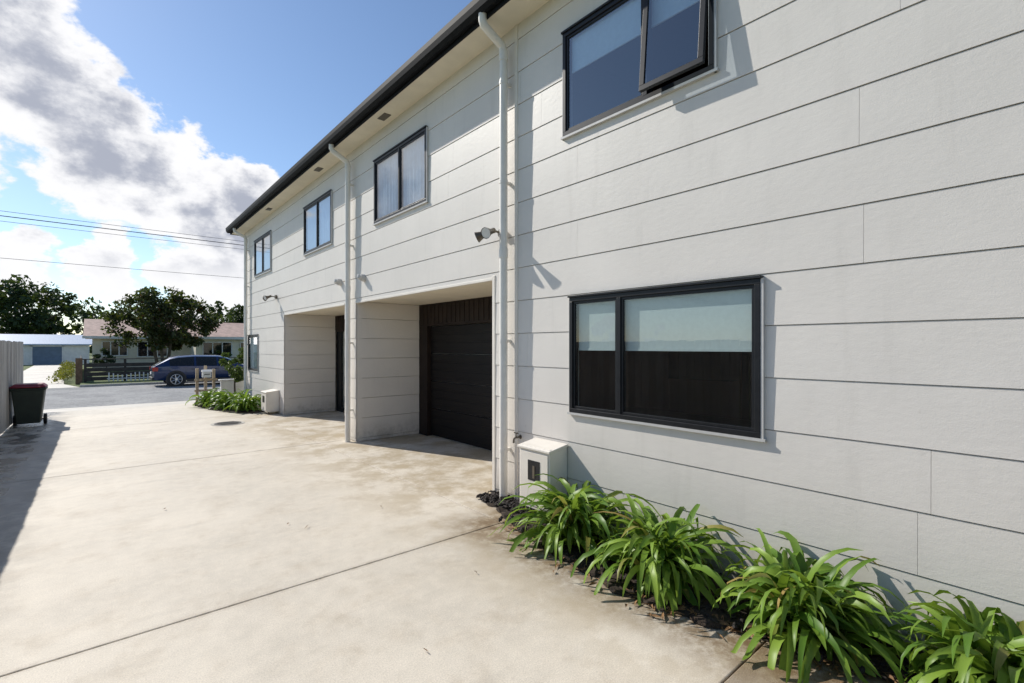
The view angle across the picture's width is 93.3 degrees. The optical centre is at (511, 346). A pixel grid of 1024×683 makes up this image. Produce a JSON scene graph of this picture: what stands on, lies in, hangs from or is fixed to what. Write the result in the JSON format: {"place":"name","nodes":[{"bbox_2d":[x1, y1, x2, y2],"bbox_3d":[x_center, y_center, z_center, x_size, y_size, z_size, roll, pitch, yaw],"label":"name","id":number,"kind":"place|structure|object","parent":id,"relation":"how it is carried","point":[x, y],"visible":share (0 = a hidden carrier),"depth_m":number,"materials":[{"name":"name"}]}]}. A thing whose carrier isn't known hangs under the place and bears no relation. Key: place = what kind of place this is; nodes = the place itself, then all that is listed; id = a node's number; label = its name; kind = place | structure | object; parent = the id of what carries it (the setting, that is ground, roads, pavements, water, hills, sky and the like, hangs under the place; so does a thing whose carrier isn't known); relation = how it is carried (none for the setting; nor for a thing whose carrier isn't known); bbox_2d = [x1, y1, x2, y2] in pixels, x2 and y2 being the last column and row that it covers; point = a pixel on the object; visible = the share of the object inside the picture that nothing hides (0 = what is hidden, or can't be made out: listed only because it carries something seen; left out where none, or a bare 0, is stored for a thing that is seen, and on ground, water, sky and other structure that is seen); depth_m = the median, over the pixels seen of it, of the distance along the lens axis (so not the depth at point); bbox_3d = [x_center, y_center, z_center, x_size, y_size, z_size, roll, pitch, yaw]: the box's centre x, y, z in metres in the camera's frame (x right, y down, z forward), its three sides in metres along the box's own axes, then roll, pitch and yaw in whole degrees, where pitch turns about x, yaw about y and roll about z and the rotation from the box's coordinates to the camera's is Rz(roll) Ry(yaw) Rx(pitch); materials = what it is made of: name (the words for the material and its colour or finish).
{"place":"outdoors","nodes":[
{"label":"outdoors","id":0,"kind":"place"},
{"bbox_2d":[0,334,91,364],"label":"garage shed","id":1,"kind":"structure","parent":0,"point":[43,349],"depth_m":48.13,"materials":[{"name":"white paint"}]},
{"bbox_2d":[32,347,61,364],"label":"door","id":2,"kind":"structure","parent":1,"relation":"in","point":[40,355],"depth_m":47.56,"materials":[{"name":"blue metal"}]},
{"bbox_2d":[23,364,75,388],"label":"path","id":3,"kind":"structure","parent":0,"point":[37,374],"depth_m":29.64,"materials":[{"name":"concrete"}]},
{"bbox_2d":[23,353,149,388],"bbox_3d":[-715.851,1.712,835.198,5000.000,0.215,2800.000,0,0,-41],"label":"ground","id":4,"kind":"structure","parent":0,"point":[70,381],"depth_m":29.20,"materials":[{"name":"grey concrete"}]},
{"bbox_2d":[0,274,82,334],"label":"broadleaf tree","id":5,"kind":"object","parent":4,"relation":"on","point":[20,299],"visible":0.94,"depth_m":70.01,"materials":[{"name":"green plant"}]},
{"bbox_2d":[46,360,74,382],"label":"border shrubs","id":6,"kind":"object","parent":4,"relation":"on","point":[64,370],"visible":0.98,"depth_m":25.88,"materials":[{"name":"green plant"}]},
{"bbox_2d":[75,355,82,383],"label":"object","id":7,"kind":"object","parent":4,"relation":"on","point":[78,370],"visible":1,"depth_m":23.09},
{"bbox_2d":[91,348,115,371],"bbox_3d":[-29.255,0.993,34.669,1.373,1.835,1.547,0,0,-41],"label":"shrub","id":8,"kind":"object","parent":4,"relation":"on","point":[108,358],"visible":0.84,"depth_m":34.73,"materials":[{"name":"green plant"}]},
{"bbox_2d":[85,310,126,319],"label":"broadleaf tree","id":9,"kind":"object","parent":4,"relation":"on","point":[90,316],"visible":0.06,"depth_m":72.48,"materials":[{"name":"green plant"}]},
{"bbox_2d":[0,296,235,353],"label":"distant trees","id":10,"kind":"object","parent":4,"relation":"on","point":[83,315],"visible":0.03,"depth_m":103.06,"materials":[{"name":"green plant"}]},
{"bbox_2d":[107,372,148,380],"bbox_3d":[-16.859,1.520,26.277,7.900,0.480,0.045,0,0,-41],"label":"picket fence","id":11,"kind":"object","parent":4,"relation":"on","point":[126,378],"visible":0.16,"depth_m":24.18,"materials":[{"name":"white paint"}]},
{"bbox_2d":[80,380,219,386],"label":"kerb","id":12,"kind":"structure","parent":4,"relation":"on","point":[117,384],"depth_m":22.50,"materials":[{"name":"concrete"}]},
{"bbox_2d":[100,286,223,361],"bbox_3d":[-24.023,-1.187,33.532,6.957,6.243,5.139,0,0,-41],"label":"garden tree","id":13,"kind":"object","parent":4,"relation":"on","point":[152,319],"visible":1,"depth_m":32.54,"materials":[{"name":"green plant"}]},
{"bbox_2d":[82,357,243,381],"bbox_3d":[-17.195,1.205,26.170,9.050,1.210,0.160,0,0,-41],"label":"dark rail fence","id":14,"kind":"object","parent":4,"relation":"on","point":[112,366],"visible":0.32,"depth_m":24.00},
{"bbox_2d":[209,307,215,319],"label":"conifer tree","id":15,"kind":"object","parent":4,"relation":"on","point":[212,309],"visible":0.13,"depth_m":72.13,"materials":[{"name":"green plant"}]},
{"bbox_2d":[218,379,243,396],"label":"planter wall","id":16,"kind":"structure","parent":4,"relation":"on","point":[228,384],"depth_m":14.31,"materials":[{"name":"white paint"}]},
{"bbox_2d":[218,304,243,322],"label":"broadleaf tree","id":17,"kind":"object","parent":4,"relation":"on","point":[238,313],"visible":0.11,"depth_m":77.01,"materials":[{"name":"green plant"}]},
{"bbox_2d":[218,347,243,391],"bbox_3d":[-8.101,0.838,14.084,0.727,1.647,0.810,0,0,-41],"label":"shrub","id":18,"kind":"object","parent":4,"relation":"on","point":[236,373],"visible":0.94,"depth_m":14.00,"materials":[{"name":"green plant"}]},
{"bbox_2d":[253,31,1023,650],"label":"walls","id":19,"kind":"structure","parent":4,"relation":"on","point":[699,281],"depth_m":3.09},
{"bbox_2d":[247,334,258,370],"bbox_3d":[-6.966,0.166,13.048,0.095,0.968,1.080,0,0,-41],"label":"window frame","id":20,"kind":"object","parent":19,"relation":"attached to","point":[253,335],"visible":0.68,"depth_m":12.94,"materials":[{"name":"black metal"}]},
{"bbox_2d":[249,336,256,369],"bbox_3d":[-6.971,0.175,13.043,0.030,0.878,0.988,0,0,-41],"label":"window sash","id":21,"kind":"object","parent":20,"relation":"attached to","point":[249,353],"depth_m":13.40,"materials":[{"name":"black metal"}]},
{"bbox_2d":[250,337,256,368],"bbox_3d":[-7.018,0.175,13.148,0.030,0.910,0.700,0,0,-41],"label":"window curtain","id":22,"kind":"object","parent":20,"relation":"hanging from","point":[253,352],"depth_m":13.19,"materials":[{"name":"white fabric"}]},
{"bbox_2d":[248,335,258,371],"bbox_3d":[-6.978,0.184,13.031,0.035,0.972,1.110,0,0,-41],"label":"window flange","id":23,"kind":"object","parent":20,"relation":"attached to","point":[258,356],"depth_m":12.62,"materials":[{"name":"metal"}]},
{"bbox_2d":[253,230,271,276],"bbox_3d":[-6.331,-2.329,12.308,0.095,0.958,1.610,0,0,-41],"label":"window frame","id":24,"kind":"object","parent":19,"relation":"attached to","point":[261,237],"visible":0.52,"depth_m":12.26,"materials":[{"name":"black metal"}]},
{"bbox_2d":[256,236,267,273],"bbox_3d":[-6.341,-2.320,12.300,0.001,0.824,1.474,0,0,-41],"label":"window glass","id":25,"kind":"object","parent":24,"relation":"attached to","point":[259,256],"visible":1,"depth_m":12.47,"materials":[{"name":"clear glass"}]},
{"bbox_2d":[255,233,269,274],"bbox_3d":[-6.337,-2.320,12.303,0.030,0.868,1.518,0,0,-41],"label":"window sash","id":26,"kind":"object","parent":24,"relation":"attached to","point":[255,254],"depth_m":12.86,"materials":[{"name":"black metal"}]},
{"bbox_2d":[254,231,271,277],"bbox_3d":[-6.343,-2.311,12.291,0.035,0.962,1.640,0,0,-41],"label":"window flange","id":27,"kind":"object","parent":24,"relation":"attached to","point":[270,256],"depth_m":11.68,"materials":[{"name":"metal"}]},
{"bbox_2d":[266,235,269,268],"bbox_3d":[-6.312,-2.320,12.324,0.030,0.900,1.470,0,0,-41],"label":"window curtain","id":28,"kind":"object","parent":24,"relation":"hanging from","point":[268,256],"depth_m":12.01,"materials":[{"name":"fabric"}]},
{"bbox_2d":[303,189,330,254],"bbox_3d":[-3.708,-2.329,9.248,0.095,0.958,1.530,0,0,-41],"label":"window frame","id":29,"kind":"object","parent":19,"relation":"attached to","point":[325,194],"visible":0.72,"depth_m":9.23,"materials":[{"name":"black metal"}]},
{"bbox_2d":[305,194,329,251],"bbox_3d":[-3.714,-2.320,9.243,0.030,0.868,1.438,0,0,-41],"label":"window sash","id":30,"kind":"object","parent":29,"relation":"attached to","point":[313,205],"depth_m":9.51,"materials":[{"name":"black metal"}]},
{"bbox_2d":[303,190,332,255],"bbox_3d":[-3.720,-2.311,9.231,0.035,0.962,1.560,0,0,-41],"label":"window flange","id":31,"kind":"object","parent":29,"relation":"attached to","point":[331,243],"depth_m":8.65,"materials":[{"name":"metal"}]},
{"bbox_2d":[308,196,329,249],"bbox_3d":[-3.689,-2.320,9.265,0.030,0.900,1.390,0,0,-41],"label":"window glass","id":32,"kind":"object","parent":29,"relation":"hanging from","point":[325,221],"depth_m":9.19,"materials":[{"name":"clear glass"}]},
{"bbox_2d":[230,0,509,235],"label":"fascia","id":33,"kind":"structure","parent":19,"relation":"on","point":[490,13],"depth_m":6.11,"materials":[{"name":"metal"}]},
{"bbox_2d":[225,0,501,232],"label":"gutter","id":34,"kind":"object","parent":33,"relation":"attached to","point":[460,23],"visible":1,"depth_m":6.17,"materials":[{"name":"metal"}]},
{"bbox_2d":[233,228,246,238],"bbox_3d":[-7.495,-3.080,13.332,0.351,0.380,0.089,0,0,-17],"label":"downpipe bend","id":35,"kind":"object","parent":34,"relation":"attached to","point":[239,233],"visible":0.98,"depth_m":13.29,"materials":[{"name":"white plastic"}]},
{"bbox_2d":[329,144,349,164],"bbox_3d":[-2.796,-3.080,7.850,0.335,0.380,0.085,0,0,-31],"label":"downpipe bend","id":36,"kind":"object","parent":34,"relation":"attached to","point":[338,155],"visible":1,"depth_m":7.81,"materials":[{"name":"white plastic"}]},
{"bbox_2d":[478,12,506,50],"bbox_3d":[-0.187,-3.080,4.805,0.331,0.380,0.102,0,0,-41],"label":"downpipe bend","id":37,"kind":"object","parent":34,"relation":"attached to","point":[492,35],"visible":0.91,"depth_m":4.76,"materials":[{"name":"white plastic"}]},
{"bbox_2d":[232,0,549,234],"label":"soffit","id":38,"kind":"structure","parent":33,"relation":"attached to","point":[507,18],"depth_m":6.06,"materials":[{"name":"paint"}]},
{"bbox_2d":[266,113,390,210],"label":"soffit vents","id":39,"kind":"object","parent":38,"relation":"in","point":[383,116],"visible":1,"depth_m":6.83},
{"bbox_2d":[244,25,518,500],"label":"cover strips","id":40,"kind":"object","parent":19,"relation":"attached to","point":[516,235],"visible":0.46,"depth_m":4.85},
{"bbox_2d":[297,281,491,315],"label":"recess ceiling","id":41,"kind":"structure","parent":19,"relation":"attached to","point":[478,290],"depth_m":7.27,"materials":[{"name":"paint"}]},
{"bbox_2d":[335,296,491,435],"bbox_3d":[-1.757,0.415,8.820,0.108,2.290,7.600,0,0,-41],"label":"door surround","id":42,"kind":"object","parent":19,"relation":"attached to","point":[472,311],"visible":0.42,"depth_m":8.43,"materials":[{"name":"brown wood"}]},
{"bbox_2d":[337,332,344,412],"bbox_3d":[-3.987,0.603,11.459,0.060,1.915,0.690,0,0,-41],"label":"entry door frame","id":43,"kind":"object","parent":42,"relation":"attached to","point":[340,408],"visible":0.45,"depth_m":11.55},
{"bbox_2d":[431,323,491,450],"bbox_3d":[-1.638,0.599,8.737,0.036,1.893,6.300,0,0,-41],"label":"garage door","id":44,"kind":"structure","parent":42,"relation":"attached to","point":[455,362],"depth_m":7.72,"materials":[{"name":"black metal"}]},
{"bbox_2d":[245,0,1023,649],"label":"cladding","id":45,"kind":"structure","parent":19,"relation":"attached to","point":[783,76],"depth_m":2.98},
{"bbox_2d":[244,239,248,393],"bbox_3d":[-7.348,-0.703,13.381,0.134,4.525,0.094,0,0,-17],"label":"downpipe","id":46,"kind":"object","parent":45,"relation":"attached to","point":[245,313],"visible":0.94,"depth_m":13.34,"materials":[{"name":"plastic"}]},
{"bbox_2d":[263,295,276,300],"bbox_3d":[-5.658,-1.132,11.278,0.292,0.146,0.298,0,0,-41],"label":"security light","id":47,"kind":"object","parent":45,"relation":"attached to","point":[265,298],"visible":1,"depth_m":11.21,"materials":[{"name":"white metal"}]},
{"bbox_2d":[334,279,341,285],"bbox_3d":[-3.005,-1.110,8.330,0.121,0.120,0.120,0,0,-41],"label":"wall vent","id":48,"kind":"object","parent":45,"relation":"attached to","point":[338,282],"depth_m":8.30,"materials":[{"name":"metal"}]},
{"bbox_2d":[345,164,352,441],"bbox_3d":[-2.669,-0.703,7.922,0.134,4.525,0.094,0,0,-17],"label":"downpipe","id":49,"kind":"object","parent":45,"relation":"attached to","point":[348,184],"visible":1,"depth_m":7.88,"materials":[{"name":"plastic"}]},
{"bbox_2d":[357,274,365,281],"bbox_3d":[-2.373,-1.080,7.593,0.121,0.120,0.120,0,0,-41],"label":"wall vent","id":50,"kind":"object","parent":45,"relation":"attached to","point":[361,277],"depth_m":7.57,"materials":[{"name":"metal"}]},
{"bbox_2d":[284,278,491,314],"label":"opening trim","id":51,"kind":"structure","parent":45,"relation":"attached to","point":[435,289],"depth_m":6.51,"materials":[{"name":"white wood"}]},
{"bbox_2d":[373,125,427,223],"bbox_3d":[-1.567,-2.329,6.750,0.095,0.958,1.550,0,0,-41],"label":"landing window frame","id":52,"kind":"object","parent":45,"relation":"attached to","point":[402,143],"visible":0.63,"depth_m":6.70,"materials":[{"name":"black metal"}]},
{"bbox_2d":[375,132,423,220],"bbox_3d":[-1.573,-2.320,6.745,0.030,0.868,1.458,0,0,-41],"label":"landing window sash","id":53,"kind":"object","parent":52,"relation":"in","point":[383,160],"visible":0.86,"depth_m":6.82,"materials":[{"name":"black metal"}]},
{"bbox_2d":[373,127,428,225],"bbox_3d":[-1.579,-2.311,6.733,0.035,0.962,1.580,0,0,-41],"label":"landing window flange","id":54,"kind":"object","parent":45,"relation":"attached to","point":[417,205],"visible":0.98,"depth_m":6.15,"materials":[{"name":"white metal"}]},
{"bbox_2d":[474,227,498,241],"bbox_3d":[-0.230,-1.142,4.946,0.292,0.146,0.298,0,0,-41],"label":"security light","id":55,"kind":"object","parent":45,"relation":"attached to","point":[485,233],"visible":0.81,"depth_m":4.83,"materials":[{"name":"white metal"}]},
{"bbox_2d":[499,50,510,497],"bbox_3d":[-0.066,-0.703,4.885,0.134,4.525,0.094,0,0,-17],"label":"downpipe","id":56,"kind":"object","parent":45,"relation":"attached to","point":[504,184],"visible":0.94,"depth_m":4.84,"materials":[{"name":"plastic"}]},
{"bbox_2d":[513,432,521,442],"bbox_3d":[0.047,0.901,4.782,0.104,0.101,0.060,0,0,-41],"label":"garden tap","id":57,"kind":"object","parent":45,"relation":"attached to","point":[519,437],"visible":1,"depth_m":4.77,"materials":[{"name":"grey metal"}]},
{"bbox_2d":[561,0,713,135],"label":"bedroom window frame","id":58,"kind":"object","parent":45,"relation":"attached to","point":[591,16],"visible":0.54,"depth_m":3.78,"materials":[{"name":"black metal"}]},
{"bbox_2d":[566,0,641,130],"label":"bedroom window sash","id":59,"kind":"object","parent":58,"relation":"attached to","point":[597,19],"visible":0.71,"depth_m":4.22,"materials":[{"name":"black metal"}]},
{"bbox_2d":[561,0,719,140],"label":"bedroom window flange","id":60,"kind":"object","parent":58,"relation":"attached to","point":[716,69],"visible":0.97,"depth_m":3.57,"materials":[{"name":"white metal"}]},
{"bbox_2d":[639,0,707,92],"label":"bedroom window open sash","id":61,"kind":"object","parent":58,"relation":"attached to","point":[678,71],"visible":1,"depth_m":3.46,"materials":[{"name":"black metal"}]},
{"bbox_2d":[567,275,763,437],"bbox_3d":[1.060,0.066,3.684,0.095,1.028,1.645,0,0,-41],"label":"kitchen window frame","id":62,"kind":"object","parent":45,"relation":"attached to","point":[755,281],"visible":0.6,"depth_m":3.53,"materials":[{"name":"black metal"}]},
{"bbox_2d":[573,285,753,431],"bbox_3d":[1.054,0.075,3.679,0.030,0.938,1.553,0,0,-41],"label":"kitchen window sash","id":63,"kind":"object","parent":62,"relation":"attached to","point":[623,412],"visible":0.75,"depth_m":3.86,"materials":[{"name":"black metal"}]},
{"bbox_2d":[567,278,766,441],"bbox_3d":[1.048,0.084,3.667,0.035,1.032,1.675,0,0,-41],"label":"kitchen window flange","id":64,"kind":"object","parent":62,"relation":"attached to","point":[762,439],"visible":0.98,"depth_m":3.04,"materials":[{"name":"white metal"}]},
{"bbox_2d":[572,1,707,126],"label":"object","id":65,"kind":"object","parent":19,"relation":"attached to","point":[609,81],"visible":0.08,"depth_m":4.90,"materials":[{"name":"glass"}]},
{"bbox_2d":[572,0,699,73],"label":"bedroom window blind","id":66,"kind":"object","parent":65,"relation":"attached to","point":[614,30],"visible":0.8,"depth_m":3.96,"materials":[{"name":"white fabric"}]},
{"bbox_2d":[579,350,741,418],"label":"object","id":67,"kind":"object","parent":19,"relation":"attached to","point":[650,384],"depth_m":5.34,"materials":[{"name":"brown wood"}]},
{"bbox_2d":[579,289,751,351],"bbox_3d":[1.078,-0.177,3.700,0.011,0.425,1.495,0,0,-41],"label":"kitchen window blind","id":68,"kind":"object","parent":67,"relation":"attached to","point":[721,321],"visible":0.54,"depth_m":3.55,"materials":[{"name":"white fabric"}]},
{"bbox_2d":[608,351,751,426],"bbox_3d":[1.980,0.285,4.528,1.400,1.050,1.900,0,0,-41],"label":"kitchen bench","id":69,"kind":"object","parent":67,"relation":"in","point":[709,365],"visible":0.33,"depth_m":4.99,"materials":[{"name":"black"}]},
{"bbox_2d":[44,382,219,409],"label":"road","id":70,"kind":"structure","parent":0,"point":[60,398],"depth_m":17.85,"materials":[{"name":"grey asphalt"}]},
{"bbox_2d":[149,355,243,386],"bbox_3d":[-14.692,1.124,23.495,4.630,1.461,2.120,0,0,-41],"label":"parked car","id":71,"kind":"object","parent":70,"relation":"on","point":[174,371],"visible":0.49,"depth_m":22.17,"materials":[{"name":"blue paint"}]},
{"bbox_2d":[80,380,186,384],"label":"grass verge","id":72,"kind":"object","parent":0,"point":[109,382],"depth_m":23.05,"materials":[{"name":"green plant"}]},
{"bbox_2d":[92,339,243,367],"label":"walls","id":73,"kind":"structure","parent":0,"point":[132,351],"depth_m":37.72,"materials":[{"name":"beige paint"}]},
{"bbox_2d":[82,336,243,339],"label":"fascia","id":74,"kind":"structure","parent":73,"relation":"attached to","point":[114,337],"depth_m":37.16,"materials":[{"name":"white paint"}]},
{"bbox_2d":[83,319,243,338],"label":"roof","id":75,"kind":"structure","parent":73,"relation":"on","point":[92,327],"depth_m":38.48,"materials":[{"name":"tile"}]},
{"bbox_2d":[101,341,243,356],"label":"window frames","id":76,"kind":"structure","parent":73,"relation":"attached to","point":[157,350],"depth_m":37.81,"materials":[{"name":"white wood"}]},
{"bbox_2d":[103,342,243,355],"bbox_3d":[-25.757,0.235,38.371,10.605,1.150,1.838,0,0,-15],"label":"window glass","id":77,"kind":"object","parent":76,"relation":"in","point":[142,349],"visible":0.57,"depth_m":37.94,"materials":[{"name":"glass"}]},
{"bbox_2d":[0,0,471,345],"label":"sky","id":78,"kind":"structure","parent":0,"point":[175,116],"materials":[{"name":"blue"}]},
{"bbox_2d":[378,136,423,217],"bbox_3d":[-1.548,-2.320,6.766,0.030,0.900,1.410,0,0,-41],"label":"landing window curtain","id":79,"kind":"object","parent":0,"point":[413,172],"visible":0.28,"depth_m":6.69,"materials":[{"name":"white fabric"}]},
{"bbox_2d":[0,400,923,682],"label":"driveway","id":80,"kind":"structure","parent":0,"point":[226,566],"depth_m":3.32,"materials":[{"name":"concrete"}]},
{"bbox_2d":[0,340,22,433],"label":"paling fence","id":81,"kind":"object","parent":80,"relation":"on","point":[11,363],"visible":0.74,"depth_m":9.14,"materials":[{"name":"paint"}]},
{"bbox_2d":[9,383,47,425],"bbox_3d":[-9.502,1.145,9.519,0.515,0.830,0.624,0,0,-41],"label":"wheelie bin","id":82,"kind":"object","parent":80,"relation":"on","point":[28,400],"visible":1,"depth_m":9.37,"materials":[{"name":"plastic"}]},
{"bbox_2d":[194,366,216,401],"bbox_3d":[-8.510,1.075,13.471,0.550,1.070,0.328,0,0,-41],"label":"letterbox stand","id":83,"kind":"object","parent":80,"relation":"on","point":[206,373],"visible":0.81,"depth_m":13.43,"materials":[{"name":"white paint"}]},
{"bbox_2d":[211,421,244,425],"bbox_3d":[-5.738,1.556,9.767,0.596,0.028,0.596,0,0,-41],"label":"manhole cover","id":84,"kind":"object","parent":80,"relation":"on","point":[228,423],"visible":0.98,"depth_m":9.69,"materials":[{"name":"metal"}]},
{"bbox_2d":[194,402,264,413],"bbox_3d":[-7.221,1.538,12.352,1.269,0.033,3.375,0,0,-41],"label":"garden bed","id":85,"kind":"object","parent":80,"relation":"on","point":[238,410],"visible":0.41,"depth_m":11.62,"materials":[{"name":"soil"}]},
{"bbox_2d":[185,388,229,406],"bbox_3d":[-7.865,1.307,12.558,1.074,0.454,1.198,0,0,-41],"label":"agapanthus plant","id":86,"kind":"object","parent":85,"relation":"on","point":[205,397],"visible":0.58,"depth_m":12.45,"materials":[{"name":"green plant"}]},
{"bbox_2d":[203,389,252,409],"bbox_3d":[-7.067,1.283,12.084,1.092,0.498,1.051,0,0,18],"label":"agapanthus plant","id":87,"kind":"object","parent":85,"relation":"on","point":[221,397],"visible":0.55,"depth_m":11.93,"materials":[{"name":"green plant"}]},
{"bbox_2d":[223,389,260,411],"bbox_3d":[-6.427,1.276,11.619,0.979,0.512,1.178,0,0,-41],"label":"agapanthus plant","id":88,"kind":"object","parent":85,"relation":"on","point":[246,402],"visible":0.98,"depth_m":11.50,"materials":[{"name":"green plant"}]},
{"bbox_2d":[260,389,278,413],"bbox_3d":[-5.644,1.285,11.264,0.290,0.550,0.470,0,0,-41],"label":"gas meter box","id":89,"kind":"object","parent":80,"relation":"on","point":[270,400],"visible":1,"depth_m":11.11,"materials":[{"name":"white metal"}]},
{"bbox_2d":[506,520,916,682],"bbox_3d":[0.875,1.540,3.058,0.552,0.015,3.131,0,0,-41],"label":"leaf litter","id":90,"kind":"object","parent":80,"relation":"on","point":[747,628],"visible":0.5,"depth_m":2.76,"materials":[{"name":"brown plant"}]},
{"bbox_2d":[485,501,951,682],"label":"garden bed","id":91,"kind":"object","parent":80,"relation":"on","point":[617,587],"visible":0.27,"depth_m":2.91,"materials":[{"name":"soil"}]},
{"bbox_2d":[476,490,527,512],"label":"bark mulch","id":92,"kind":"object","parent":91,"relation":"on","point":[492,497],"visible":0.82,"depth_m":4.78,"materials":[{"name":"brown wood"}]},
{"bbox_2d":[517,437,567,511],"bbox_3d":[0.275,1.215,4.397,0.240,0.689,0.420,0,0,-41],"label":"gas meter box","id":93,"kind":"object","parent":91,"relation":"on","point":[540,456],"visible":0.78,"depth_m":4.30,"materials":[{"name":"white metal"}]},
{"bbox_2d":[487,473,641,569],"bbox_3d":[0.388,1.272,3.731,0.910,0.525,1.225,0,0,-41],"label":"agapanthus plant","id":94,"kind":"object","parent":91,"relation":"on","point":[574,519],"visible":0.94,"depth_m":3.67,"materials":[{"name":"green plant"}]},
{"bbox_2d":[570,493,743,617],"bbox_3d":[0.935,1.295,3.125,0.860,0.480,1.228,0,0,-41],"label":"agapanthus plant","id":95,"kind":"object","parent":91,"relation":"on","point":[656,556],"visible":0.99,"depth_m":3.02,"materials":[{"name":"green plant"}]},
{"bbox_2d":[711,528,922,682],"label":"agapanthus plant","id":96,"kind":"object","parent":91,"relation":"on","point":[812,609],"visible":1,"depth_m":2.44,"materials":[{"name":"green plant"}]},
{"bbox_2d":[860,590,1023,682],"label":"agapanthus plant","id":97,"kind":"object","parent":91,"relation":"on","point":[975,645],"visible":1,"depth_m":2.12,"materials":[{"name":"green plant"}]},
{"bbox_3d":[-38.180,-1.890,1.519,0.298,7.500,2.000,0,0,-41],"label":"utility pole","id":98,"kind":"object","parent":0,"visible":0},
{"bbox_2d":[0,211,243,277],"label":"power lines","id":99,"kind":"object","parent":98,"relation":"attached to","point":[116,234],"visible":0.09,"depth_m":19.87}
]}

